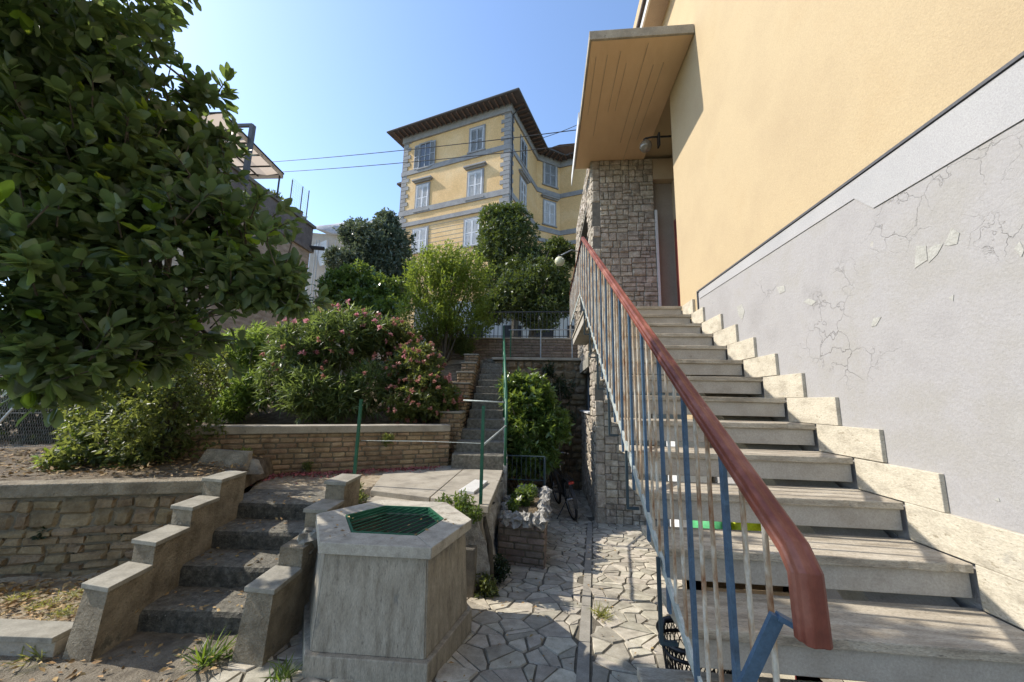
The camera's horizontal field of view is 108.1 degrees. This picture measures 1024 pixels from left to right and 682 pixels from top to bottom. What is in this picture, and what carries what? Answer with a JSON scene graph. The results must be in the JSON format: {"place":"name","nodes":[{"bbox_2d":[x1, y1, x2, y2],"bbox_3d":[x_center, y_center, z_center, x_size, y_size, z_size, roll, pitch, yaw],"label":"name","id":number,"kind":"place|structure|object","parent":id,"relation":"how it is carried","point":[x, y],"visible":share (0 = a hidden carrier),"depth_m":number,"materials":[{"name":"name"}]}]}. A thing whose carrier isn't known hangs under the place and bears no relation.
{"place":"outdoors","nodes":[
{"label":"outdoors","id":0,"kind":"place"},
{"bbox_2d":[0,572,102,621],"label":"garden soil","id":1,"kind":"structure","parent":0,"point":[52,586],"depth_m":2.79,"materials":[{"name":"soil"}]},
{"bbox_2d":[0,586,43,605],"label":"grass tuft","id":2,"kind":"object","parent":1,"relation":"on","point":[14,596],"visible":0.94,"depth_m":2.70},
{"bbox_2d":[20,590,68,613],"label":"grass tuft","id":3,"kind":"object","parent":1,"relation":"on","point":[47,603],"visible":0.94,"depth_m":2.62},
{"bbox_2d":[0,575,94,620],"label":"fallen leaves","id":4,"kind":"object","parent":1,"relation":"on","point":[14,603],"visible":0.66,"depth_m":2.68,"materials":[{"name":"brown plant"}]},
{"bbox_2d":[39,599,79,619],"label":"grass tuft","id":5,"kind":"object","parent":1,"relation":"on","point":[66,612],"visible":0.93,"depth_m":2.51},
{"bbox_2d":[0,632,237,681],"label":"dirt path","id":6,"kind":"structure","parent":0,"point":[138,667],"depth_m":2.20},
{"bbox_2d":[0,644,57,676],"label":"grass tuft","id":7,"kind":"object","parent":6,"relation":"on","point":[35,652],"visible":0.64,"depth_m":2.23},
{"bbox_2d":[0,635,233,681],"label":"fallen leaves","id":8,"kind":"object","parent":6,"relation":"on","point":[97,660],"visible":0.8,"depth_m":2.17,"materials":[{"name":"brown plant"}]},
{"bbox_2d":[176,629,237,673],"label":"weed","id":9,"kind":"object","parent":6,"relation":"on","point":[206,653],"visible":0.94,"depth_m":2.24,"materials":[{"name":"green plant"}]},
{"bbox_2d":[0,435,273,488],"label":"garden","id":10,"kind":"object","parent":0,"point":[267,465],"visible":0.2,"depth_m":3.84,"materials":[{"name":"soil"}]},
{"bbox_2d":[0,390,76,447],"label":"wire fence","id":11,"kind":"object","parent":10,"relation":"on","point":[6,415],"visible":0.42,"depth_m":5.03,"materials":[{"name":"metal"}]},
{"bbox_2d":[28,396,106,467],"bbox_3d":[-5.131,1.026,4.453,0.582,1.018,1.544,10,-13,-43],"label":"sunny shrub","id":12,"kind":"object","parent":10,"relation":"on","point":[45,448],"visible":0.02,"depth_m":4.08,"materials":[{"name":"green plant"}]},
{"bbox_2d":[0,448,264,477],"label":"fallen leaves","id":13,"kind":"object","parent":10,"relation":"on","point":[70,473],"visible":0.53,"depth_m":3.75,"materials":[{"name":"brown plant"}]},
{"bbox_2d":[30,341,235,471],"bbox_3d":[-4.731,0.708,4.375,2.576,1.800,1.672,0,-9,5],"label":"garden shrub","id":14,"kind":"object","parent":10,"relation":"on","point":[125,438],"visible":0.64,"depth_m":4.04,"materials":[{"name":"green plant"}]},
{"bbox_2d":[0,0,333,462],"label":"magnolia tree","id":15,"kind":"object","parent":10,"relation":"on","point":[110,186],"visible":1,"depth_m":2.31,"materials":[{"name":"green plant"}]},
{"bbox_2d":[197,449,252,469],"bbox_3d":[-3.220,1.337,4.194,0.630,0.199,0.182,0,-9,5],"label":"leaning slab","id":16,"kind":"object","parent":10,"relation":"on","point":[228,458],"depth_m":4.18,"materials":[{"name":"stone"}]},
{"bbox_2d":[247,458,263,474],"bbox_3d":[-2.878,1.397,4.152,0.299,0.158,0.181,0,-9,5],"label":"leaning slab","id":17,"kind":"object","parent":16,"relation":"on","point":[255,467],"depth_m":4.11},
{"bbox_2d":[2,361,460,444],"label":"planted slope","id":18,"kind":"structure","parent":0,"point":[270,418],"depth_m":6.77,"materials":[{"name":"soil"}]},
{"bbox_2d":[0,358,224,445],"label":"ivy hedge","id":19,"kind":"object","parent":18,"relation":"on","point":[31,419],"visible":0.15,"depth_m":5.78,"materials":[{"name":"green plant"}]},
{"bbox_2d":[189,320,282,423],"bbox_3d":[-4.960,0.581,6.900,1.507,2.034,1.988,8,-11,-36],"label":"oleander","id":20,"kind":"object","parent":18,"relation":"on","point":[237,397],"visible":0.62,"depth_m":6.52,"materials":[{"name":"green plant"}]},
{"bbox_2d":[397,324,476,364],"bbox_3d":[-2.225,0.144,9.872,2.629,1.210,1.107,3,-9,-13],"label":"hedge","id":21,"kind":"object","parent":18,"relation":"on","point":[461,349],"visible":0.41,"depth_m":9.92,"materials":[{"name":"green plant"}]},
{"bbox_2d":[390,238,497,365],"bbox_3d":[-1.774,-1.033,10.081,2.842,3.536,2.286,0,-9,5],"label":"tall shrub","id":22,"kind":"object","parent":18,"relation":"on","point":[454,284],"visible":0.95,"depth_m":9.69,"materials":[{"name":"green plant"}]},
{"bbox_2d":[1,0,638,295],"label":"sky","id":23,"kind":"structure","parent":0,"point":[319,79],"materials":[{"name":"blue"}]},
{"bbox_2d":[325,367,480,448],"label":"planted bank","id":24,"kind":"structure","parent":0,"point":[384,420],"depth_m":6.69,"materials":[{"name":"soil"}]},
{"bbox_2d":[247,299,408,424],"bbox_3d":[-3.220,0.277,6.769,2.778,2.505,2.149,0,-9,5],"label":"oleander","id":25,"kind":"object","parent":24,"relation":"on","point":[305,383],"visible":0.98,"depth_m":6.34,"materials":[{"name":"green plant"}]},
{"bbox_2d":[378,317,465,423],"bbox_3d":[-1.756,0.490,6.884,1.448,2.078,2.043,7,-11,-31],"label":"oleander","id":26,"kind":"object","parent":24,"relation":"on","point":[431,391],"visible":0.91,"depth_m":6.37,"materials":[{"name":"green plant"}]},
{"bbox_2d":[439,354,480,461],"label":"brick side wall","id":27,"kind":"structure","parent":24,"relation":"on","point":[456,420],"depth_m":7.37,"materials":[{"name":"brick"}]},
{"bbox_2d":[358,496,484,535],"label":"terrace","id":28,"kind":"structure","parent":0,"point":[481,526],"depth_m":3.56,"materials":[{"name":"concrete"}]},
{"bbox_2d":[154,424,449,492],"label":"brick wall","id":29,"kind":"structure","parent":28,"relation":"on","point":[322,447],"depth_m":5.13,"materials":[{"name":"brick"}]},
{"bbox_2d":[379,432,393,446],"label":"weed","id":30,"kind":"object","parent":29,"relation":"on","point":[388,439],"visible":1,"depth_m":5.30,"materials":[{"name":"green plant"}]},
{"bbox_2d":[250,470,383,500],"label":"terrace dirt","id":31,"kind":"structure","parent":28,"relation":"on","point":[370,481],"depth_m":4.42,"materials":[{"name":"soil"}]},
{"bbox_2d":[250,465,440,485],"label":"red petals","id":32,"kind":"object","parent":31,"relation":"on","point":[346,471],"visible":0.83,"depth_m":4.98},
{"bbox_2d":[353,399,362,473],"bbox_3d":[-1.833,1.239,4.392,0.036,1.086,0.030,0,-9,5],"label":"green post","id":33,"kind":"object","parent":28,"relation":"on","point":[357,436],"visible":0.64,"depth_m":4.40,"materials":[{"name":"metal"}]},
{"bbox_2d":[367,496,452,506],"bbox_3d":[-0.941,1.784,3.761,1.277,0.245,0.233,-2,-10,20],"label":"broken edge","id":34,"kind":"object","parent":28,"relation":"attached to","point":[375,498],"visible":0.04,"depth_m":3.94,"materials":[{"name":"concrete"}]},
{"bbox_2d":[435,492,452,505],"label":"weed","id":35,"kind":"object","parent":34,"relation":"on","point":[443,497],"visible":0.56,"depth_m":3.58,"materials":[{"name":"green plant"}]},
{"bbox_2d":[370,465,502,513],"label":"terrace slab","id":36,"kind":"structure","parent":28,"relation":"on","point":[428,485],"depth_m":4.45,"materials":[{"name":"concrete"}]},
{"bbox_2d":[479,406,484,512],"bbox_3d":[-0.300,1.202,3.697,0.033,1.099,0.030,0,-9,5],"label":"green post","id":37,"kind":"object","parent":28,"relation":"on","point":[482,456],"visible":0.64,"depth_m":3.70,"materials":[{"name":"metal"}]},
{"bbox_2d":[273,129,576,161],"bbox_3d":[-5.111,-6.514,12.734,14.746,2.352,0.022,-2,-10,21],"label":"overhead wire","id":38,"kind":"object","parent":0,"point":[434,146],"visible":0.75,"depth_m":11.54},
{"bbox_2d":[282,145,574,171],"bbox_3d":[-5.086,-6.069,12.659,14.674,2.336,0.022,-2,-10,21],"label":"overhead wire","id":39,"kind":"object","parent":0,"point":[436,159],"visible":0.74,"depth_m":11.45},
{"bbox_2d":[230,358,680,480],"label":"road","id":40,"kind":"structure","parent":0,"point":[450,362],"depth_m":9.53,"materials":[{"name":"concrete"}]},
{"bbox_2d":[149,163,324,361],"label":"brick building","id":41,"kind":"structure","parent":40,"relation":"on","point":[301,243],"depth_m":13.28,"materials":[{"name":"paint"}]},
{"bbox_2d":[165,112,283,197],"bbox_3d":[-10.962,-6.020,12.508,5.144,2.214,2.710,0,-9,5],"label":"awning","id":42,"kind":"object","parent":41,"relation":"attached to","point":[261,165],"visible":0.27,"depth_m":12.61,"materials":[{"name":"fabric"}]},
{"bbox_2d":[290,179,309,217],"bbox_3d":[-8.612,-5.718,15.041,0.042,1.429,1.055,0,-9,5],"label":"roof trellis","id":43,"kind":"object","parent":41,"relation":"on","point":[301,201],"visible":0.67,"depth_m":15.14,"materials":[{"name":"paint"}]},
{"bbox_2d":[306,221,380,358],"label":"building","id":44,"kind":"structure","parent":40,"relation":"on","point":[316,266],"depth_m":44.62,"materials":[{"name":"paint"}]},
{"bbox_2d":[311,257,407,321],"bbox_3d":[-5.072,-0.757,12.965,3.839,4.454,2.477,-5,-11,34],"label":"evergreen tree","id":45,"kind":"object","parent":40,"relation":"on","point":[369,288],"visible":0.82,"depth_m":12.81,"materials":[{"name":"green plant"}]},
{"bbox_2d":[320,207,418,358],"bbox_3d":[-6.285,-2.133,16.030,4.549,8.096,2.849,0,-9,5],"label":"evergreen tree","id":46,"kind":"object","parent":40,"relation":"on","point":[382,241],"visible":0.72,"depth_m":15.92,"materials":[{"name":"green plant"}]},
{"bbox_2d":[387,88,586,326],"bbox_3d":[0.662,-7.744,38.013,25.986,25.891,17.647,0,-9,5],"label":"villa","id":47,"kind":"object","parent":40,"relation":"on","point":[442,200],"visible":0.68,"depth_m":34.70,"materials":[{"name":"paint"}]},
{"bbox_2d":[411,226,428,254],"bbox_3d":[-8.625,-9.380,34.560,2.028,2.575,0.160,-3,-10,23],"label":"window","id":48,"kind":"structure","parent":47,"relation":"in","point":[422,233],"depth_m":34.55,"materials":[{"name":"white wood"}]},
{"bbox_2d":[412,175,432,212],"bbox_3d":[-8.601,-13.882,35.200,2.171,3.300,0.380,-3,-10,23],"label":"window","id":49,"kind":"structure","parent":47,"relation":"in","point":[422,191],"depth_m":35.31,"materials":[{"name":"white wood"}]},
{"bbox_2d":[413,140,435,169],"bbox_3d":[-8.453,-18.007,35.965,2.414,2.858,0.160,-3,-10,23],"label":"window","id":50,"kind":"structure","parent":47,"relation":"in","point":[425,153],"depth_m":36.03,"materials":[{"name":"grey wood"}]},
{"bbox_2d":[461,216,479,248],"bbox_3d":[-3.517,-9.507,32.380,1.905,2.764,0.160,-3,-10,23],"label":"window","id":51,"kind":"structure","parent":47,"relation":"in","point":[470,226],"depth_m":32.47,"materials":[{"name":"white wood"}]},
{"bbox_2d":[463,161,486,200],"bbox_3d":[-3.341,-14.167,32.982,2.220,3.276,0.380,-3,-10,23],"label":"window","id":52,"kind":"structure","parent":47,"relation":"in","point":[475,178],"depth_m":33.09,"materials":[{"name":"white wood"}]},
{"bbox_2d":[467,124,485,154],"bbox_3d":[-3.211,-18.367,33.767,1.815,2.631,0.160,-3,-10,23],"label":"window","id":53,"kind":"structure","parent":47,"relation":"in","point":[477,133],"depth_m":33.79,"materials":[{"name":"grey wood"}]},
{"bbox_2d":[520,134,527,171],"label":"window","id":54,"kind":"structure","parent":47,"relation":"in","point":[523,146],"depth_m":35.41,"materials":[{"name":"grey wood"}]},
{"bbox_2d":[519,168,530,210],"bbox_3d":[1.184,-14.042,34.759,0.380,3.164,2.265,-3,-10,23],"label":"window","id":55,"kind":"structure","parent":47,"relation":"in","point":[524,180],"depth_m":34.74,"materials":[{"name":"grey wood"}]},
{"bbox_2d":[542,162,558,189],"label":"window","id":56,"kind":"structure","parent":47,"relation":"in","point":[550,173],"depth_m":39.81,"materials":[{"name":"grey wood"}]},
{"bbox_2d":[541,193,559,227],"bbox_3d":[4.026,-13.643,38.970,2.163,3.268,0.380,6,-10,-26],"label":"window","id":57,"kind":"structure","parent":47,"relation":"in","point":[549,207],"depth_m":39.07,"materials":[{"name":"grey wood"}]},
{"bbox_2d":[413,302,574,354],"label":"roadside house","id":58,"kind":"structure","parent":40,"relation":"on","point":[497,331],"depth_m":16.32,"materials":[{"name":"white paint"}]},
{"bbox_2d":[503,325,521,337],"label":"window","id":59,"kind":"structure","parent":58,"relation":"in","point":[506,327],"depth_m":16.30,"materials":[{"name":"glass"}]},
{"bbox_2d":[435,337,577,359],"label":"road wall","id":60,"kind":"structure","parent":40,"relation":"on","point":[488,347],"depth_m":10.51,"materials":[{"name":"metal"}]},
{"bbox_2d":[458,311,576,337],"bbox_3d":[0.502,-0.467,10.746,5.400,0.805,0.040,0,-9,5],"label":"road railing","id":61,"kind":"object","parent":60,"relation":"on","point":[530,336],"visible":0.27,"depth_m":10.75,"materials":[{"name":"metal"}]},
{"bbox_2d":[467,201,566,337],"bbox_3d":[0.244,-2.479,16.213,4.691,8.311,3.600,-5,-11,35],"label":"holm oak tree","id":62,"kind":"object","parent":40,"relation":"on","point":[504,229],"visible":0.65,"depth_m":16.14,"materials":[{"name":"green plant"}]},
{"bbox_2d":[473,235,575,337],"bbox_3d":[1.162,-1.804,13.289,4.774,5.883,2.960,7,-11,-34],"label":"holm oak tree","id":63,"kind":"object","parent":40,"relation":"on","point":[526,291],"visible":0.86,"depth_m":12.36,"materials":[{"name":"green plant"}]},
{"bbox_2d":[459,479,487,493],"bbox_3d":[-0.436,1.689,4.316,0.183,0.029,0.612,-1,-9,12],"label":"marble plate","id":64,"kind":"object","parent":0,"point":[472,487],"visible":0.87,"depth_m":4.21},
{"bbox_2d":[507,488,515,494],"bbox_3d":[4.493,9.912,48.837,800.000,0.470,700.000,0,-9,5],"label":"ground","id":65,"kind":"structure","parent":0,"point":[509,491],"depth_m":8.76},
{"bbox_2d":[0,618,73,656],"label":"kerb wall","id":66,"kind":"structure","parent":65,"relation":"on","point":[49,638],"depth_m":2.27,"materials":[{"name":"concrete"}]},
{"bbox_2d":[0,477,203,578],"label":"retaining wall","id":67,"kind":"structure","parent":65,"relation":"on","point":[79,518],"depth_m":3.14,"materials":[{"name":"stone"}]},
{"bbox_2d":[25,523,50,540],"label":"wall fern","id":68,"kind":"object","parent":67,"relation":"attached to","point":[39,534],"depth_m":3.06,"materials":[{"name":"green plant"}]},
{"bbox_2d":[62,470,246,662],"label":"stepped wall","id":69,"kind":"structure","parent":65,"relation":"on","point":[113,600],"depth_m":2.63,"materials":[{"name":"concrete"}]},
{"bbox_2d":[137,489,324,634],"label":"garden steps","id":70,"kind":"structure","parent":65,"relation":"on","point":[229,575],"depth_m":2.88,"materials":[{"name":"stone"}]},
{"bbox_2d":[135,493,319,612],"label":"fallen leaves","id":71,"kind":"object","parent":70,"relation":"on","point":[201,607],"visible":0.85,"depth_m":2.91,"materials":[{"name":"brown plant"}]},
{"bbox_2d":[451,358,506,501],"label":"steps","id":72,"kind":"structure","parent":65,"relation":"on","point":[466,455],"depth_m":6.23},
{"bbox_2d":[463,326,507,465],"bbox_3d":[-0.298,0.573,6.837,0.708,2.948,5.971,0,-9,5],"label":"green handrail","id":73,"kind":"object","parent":72,"relation":"on","point":[505,403],"visible":0.93,"depth_m":5.66,"materials":[{"name":"metal"}]},
{"bbox_2d":[465,477,504,593],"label":"terrace bank","id":74,"kind":"structure","parent":65,"relation":"on","point":[474,535],"depth_m":3.43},
{"bbox_2d":[448,488,476,516],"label":"weed","id":75,"kind":"object","parent":74,"relation":"on","point":[461,505],"visible":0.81,"depth_m":3.44,"materials":[{"name":"green plant"}]},
{"bbox_2d":[468,503,483,523],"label":"weed","id":76,"kind":"object","parent":74,"relation":"on","point":[474,513],"visible":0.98,"depth_m":3.32,"materials":[{"name":"green plant"}]},
{"bbox_2d":[483,516,493,586],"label":"dry stem","id":77,"kind":"object","parent":74,"relation":"on","point":[488,542],"visible":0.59,"depth_m":3.52,"materials":[{"name":"brown plant"}]},
{"bbox_2d":[507,455,545,485],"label":"garden gate","id":78,"kind":"structure","parent":74,"relation":"attached to","point":[544,476],"depth_m":5.85,"materials":[{"name":"metal"}]},
{"bbox_2d":[497,484,551,569],"bbox_3d":[0.191,2.475,4.885,0.701,0.888,1.697,0,-9,5],"label":"planter","id":79,"kind":"object","parent":65,"relation":"on","point":[522,536],"visible":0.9,"depth_m":4.17,"materials":[{"name":"stone"}]},
{"bbox_2d":[506,498,520,512],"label":"weed","id":80,"kind":"object","parent":79,"relation":"in","point":[512,506],"visible":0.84,"depth_m":4.47,"materials":[{"name":"green plant"}]},
{"bbox_2d":[510,482,534,506],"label":"weed","id":81,"kind":"object","parent":79,"relation":"in","point":[525,500],"visible":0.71,"depth_m":4.89,"materials":[{"name":"green plant"}]},
{"bbox_2d":[523,483,537,497],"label":"weed","id":82,"kind":"object","parent":79,"relation":"in","point":[531,490],"visible":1,"depth_m":4.64,"materials":[{"name":"green plant"}]},
{"bbox_2d":[571,0,1023,630],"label":"house","id":83,"kind":"structure","parent":65,"relation":"on","point":[825,198],"depth_m":2.45,"materials":[{"name":"yellow paint"}]},
{"bbox_2d":[555,249,577,265],"bbox_3d":[1.469,-1.787,9.446,0.827,1.224,0.249,5,-10,-20],"label":"wall lamp","id":84,"kind":"object","parent":83,"relation":"attached to","point":[559,260],"visible":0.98,"depth_m":9.31,"materials":[{"name":"white glass"}]},
{"bbox_2d":[587,373,590,409],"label":"window","id":85,"kind":"structure","parent":83,"relation":"in","point":[588,375],"depth_m":9.26,"materials":[{"name":"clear glass"}]},
{"bbox_2d":[639,132,670,152],"bbox_3d":[2.487,-3.439,6.441,0.540,0.325,0.210,0,-9,5],"label":"wall lamp","id":86,"kind":"object","parent":83,"relation":"attached to","point":[645,146],"visible":1,"depth_m":6.40,"materials":[{"name":"glass"}]},
{"bbox_2d":[674,218,680,305],"bbox_3d":[3.067,-1.375,6.333,0.055,2.130,1.360,0,-9,5],"label":"door","id":87,"kind":"structure","parent":83,"relation":"in","point":[675,227],"depth_m":6.98,"materials":[{"name":"wood"}]},
{"bbox_2d":[202,487,863,681],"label":"paved path","id":88,"kind":"structure","parent":0,"point":[631,599],"depth_m":2.88,"materials":[{"name":"stone"}]},
{"bbox_2d":[261,653,304,681],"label":"grass tuft","id":89,"kind":"object","parent":88,"relation":"on","point":[285,669],"visible":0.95,"depth_m":2.15,"materials":[{"name":"green plant"}]},
{"bbox_2d":[232,474,361,666],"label":"stepped wall","id":90,"kind":"structure","parent":88,"relation":"on","point":[277,600],"depth_m":2.47,"materials":[{"name":"concrete"}]},
{"bbox_2d":[296,527,317,553],"bbox_3d":[-1.550,1.526,2.820,0.182,0.173,0.269,0,-9,5],"label":"broken stone","id":91,"kind":"object","parent":90,"relation":"on","point":[307,535],"visible":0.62,"depth_m":2.78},
{"bbox_2d":[302,500,471,681],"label":"well","id":92,"kind":"object","parent":88,"relation":"on","point":[380,606],"visible":0.98,"depth_m":2.25,"materials":[{"name":"stone"}]},
{"bbox_2d":[466,545,476,598],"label":"block wall","id":93,"kind":"structure","parent":88,"relation":"on","point":[471,556],"depth_m":3.29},
{"bbox_2d":[474,571,499,598],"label":"weed","id":94,"kind":"object","parent":88,"relation":"on","point":[485,584],"visible":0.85,"depth_m":3.28,"materials":[{"name":"green plant"}]},
{"bbox_2d":[493,553,511,585],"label":"weed","id":95,"kind":"object","parent":88,"relation":"on","point":[501,566],"visible":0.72,"depth_m":3.61,"materials":[{"name":"green plant"}]},
{"bbox_2d":[494,366,574,490],"bbox_3d":[0.382,1.819,6.924,1.577,2.762,1.294,0,-9,5],"label":"laurel","id":96,"kind":"object","parent":88,"relation":"on","point":[540,426],"visible":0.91,"depth_m":6.67,"materials":[{"name":"green plant"}]},
{"bbox_2d":[492,357,586,488],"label":"stone back wall","id":97,"kind":"structure","parent":88,"relation":"on","point":[568,368],"depth_m":9.32,"materials":[{"name":"concrete"}]},
{"bbox_2d":[509,329,574,357],"bbox_3d":[0.901,0.063,9.675,2.000,0.774,0.035,0,-9,5],"label":"path railing","id":98,"kind":"object","parent":97,"relation":"on","point":[541,337],"visible":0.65,"depth_m":9.71,"materials":[{"name":"metal"}]},
{"bbox_2d":[538,359,578,493],"bbox_3d":[1.050,1.931,8.651,0.869,3.111,1.212,3,-9,-10],"label":"climbing plant","id":99,"kind":"object","parent":88,"relation":"on","point":[557,383],"visible":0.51,"depth_m":8.71,"materials":[{"name":"green plant"}]},
{"bbox_2d":[443,531,681,681],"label":"fallen leaves","id":100,"kind":"object","parent":88,"relation":"on","point":[531,635],"visible":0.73,"depth_m":2.97,"materials":[{"name":"brown plant"}]},
{"bbox_2d":[549,452,577,520],"bbox_3d":[0.895,2.742,7.196,0.628,1.057,1.782,4,-10,-19],"label":"bicycle","id":101,"kind":"object","parent":88,"relation":"on","point":[565,481],"visible":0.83,"depth_m":6.90,"materials":[{"name":"metal"}]},
{"bbox_2d":[576,522,591,681],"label":"path strip","id":102,"kind":"object","parent":88,"relation":"on","point":[583,666],"visible":0.92,"depth_m":2.88,"materials":[{"name":"concrete"}]},
{"bbox_2d":[587,600,615,621],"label":"grass tuft","id":103,"kind":"object","parent":88,"relation":"on","point":[601,613],"visible":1,"depth_m":2.99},
{"bbox_2d":[666,441,706,526],"bbox_3d":[2.082,1.867,4.350,0.360,1.444,0.370,0,-9,5],"label":"cabinet","id":104,"kind":"object","parent":88,"relation":"on","point":[703,479],"depth_m":4.26,"materials":[{"name":"white paint"}]},
{"bbox_2d":[656,615,731,673],"bbox_3d":[1.008,1.723,1.985,0.426,0.454,0.326,0,-9,5],"label":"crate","id":105,"kind":"object","parent":88,"relation":"on","point":[669,651],"visible":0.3,"depth_m":1.98,"materials":[{"name":"black plastic"}]},
{"bbox_2d":[686,580,789,595],"bbox_3d":[1.755,1.867,2.788,0.742,0.620,0.362,0,-9,5],"label":"crate","id":106,"kind":"object","parent":88,"relation":"on","point":[777,590],"visible":0.06,"depth_m":2.89,"materials":[{"name":"plastic"}]},
{"bbox_2d":[692,520,722,528],"bbox_3d":[1.537,1.432,2.883,0.230,0.307,0.334,0,-9,5],"label":"sack","id":107,"kind":"object","parent":106,"relation":"in","point":[717,525],"visible":0.07,"depth_m":2.78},
{"bbox_2d":[731,522,760,530],"bbox_3d":[1.868,1.428,2.861,0.442,0.352,0.332,0,-9,5],"label":"sack","id":108,"kind":"object","parent":106,"relation":"in","point":[750,526],"visible":0.04,"depth_m":2.74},
{"bbox_2d":[572,299,1023,681],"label":"staircase","id":109,"kind":"structure","parent":88,"relation":"on","point":[897,613],"depth_m":1.80,"materials":[{"name":"concrete"}]},
{"bbox_2d":[569,237,832,681],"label":"stair railing","id":110,"kind":"object","parent":109,"relation":"attached to","point":[808,623],"visible":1,"depth_m":1.27,"materials":[{"name":"red metal"}]},
{"bbox_2d":[795,676,865,681],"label":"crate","id":111,"kind":"object","parent":88,"relation":"on","point":[806,678],"visible":0.04,"depth_m":1.83,"materials":[{"name":"black plastic"}]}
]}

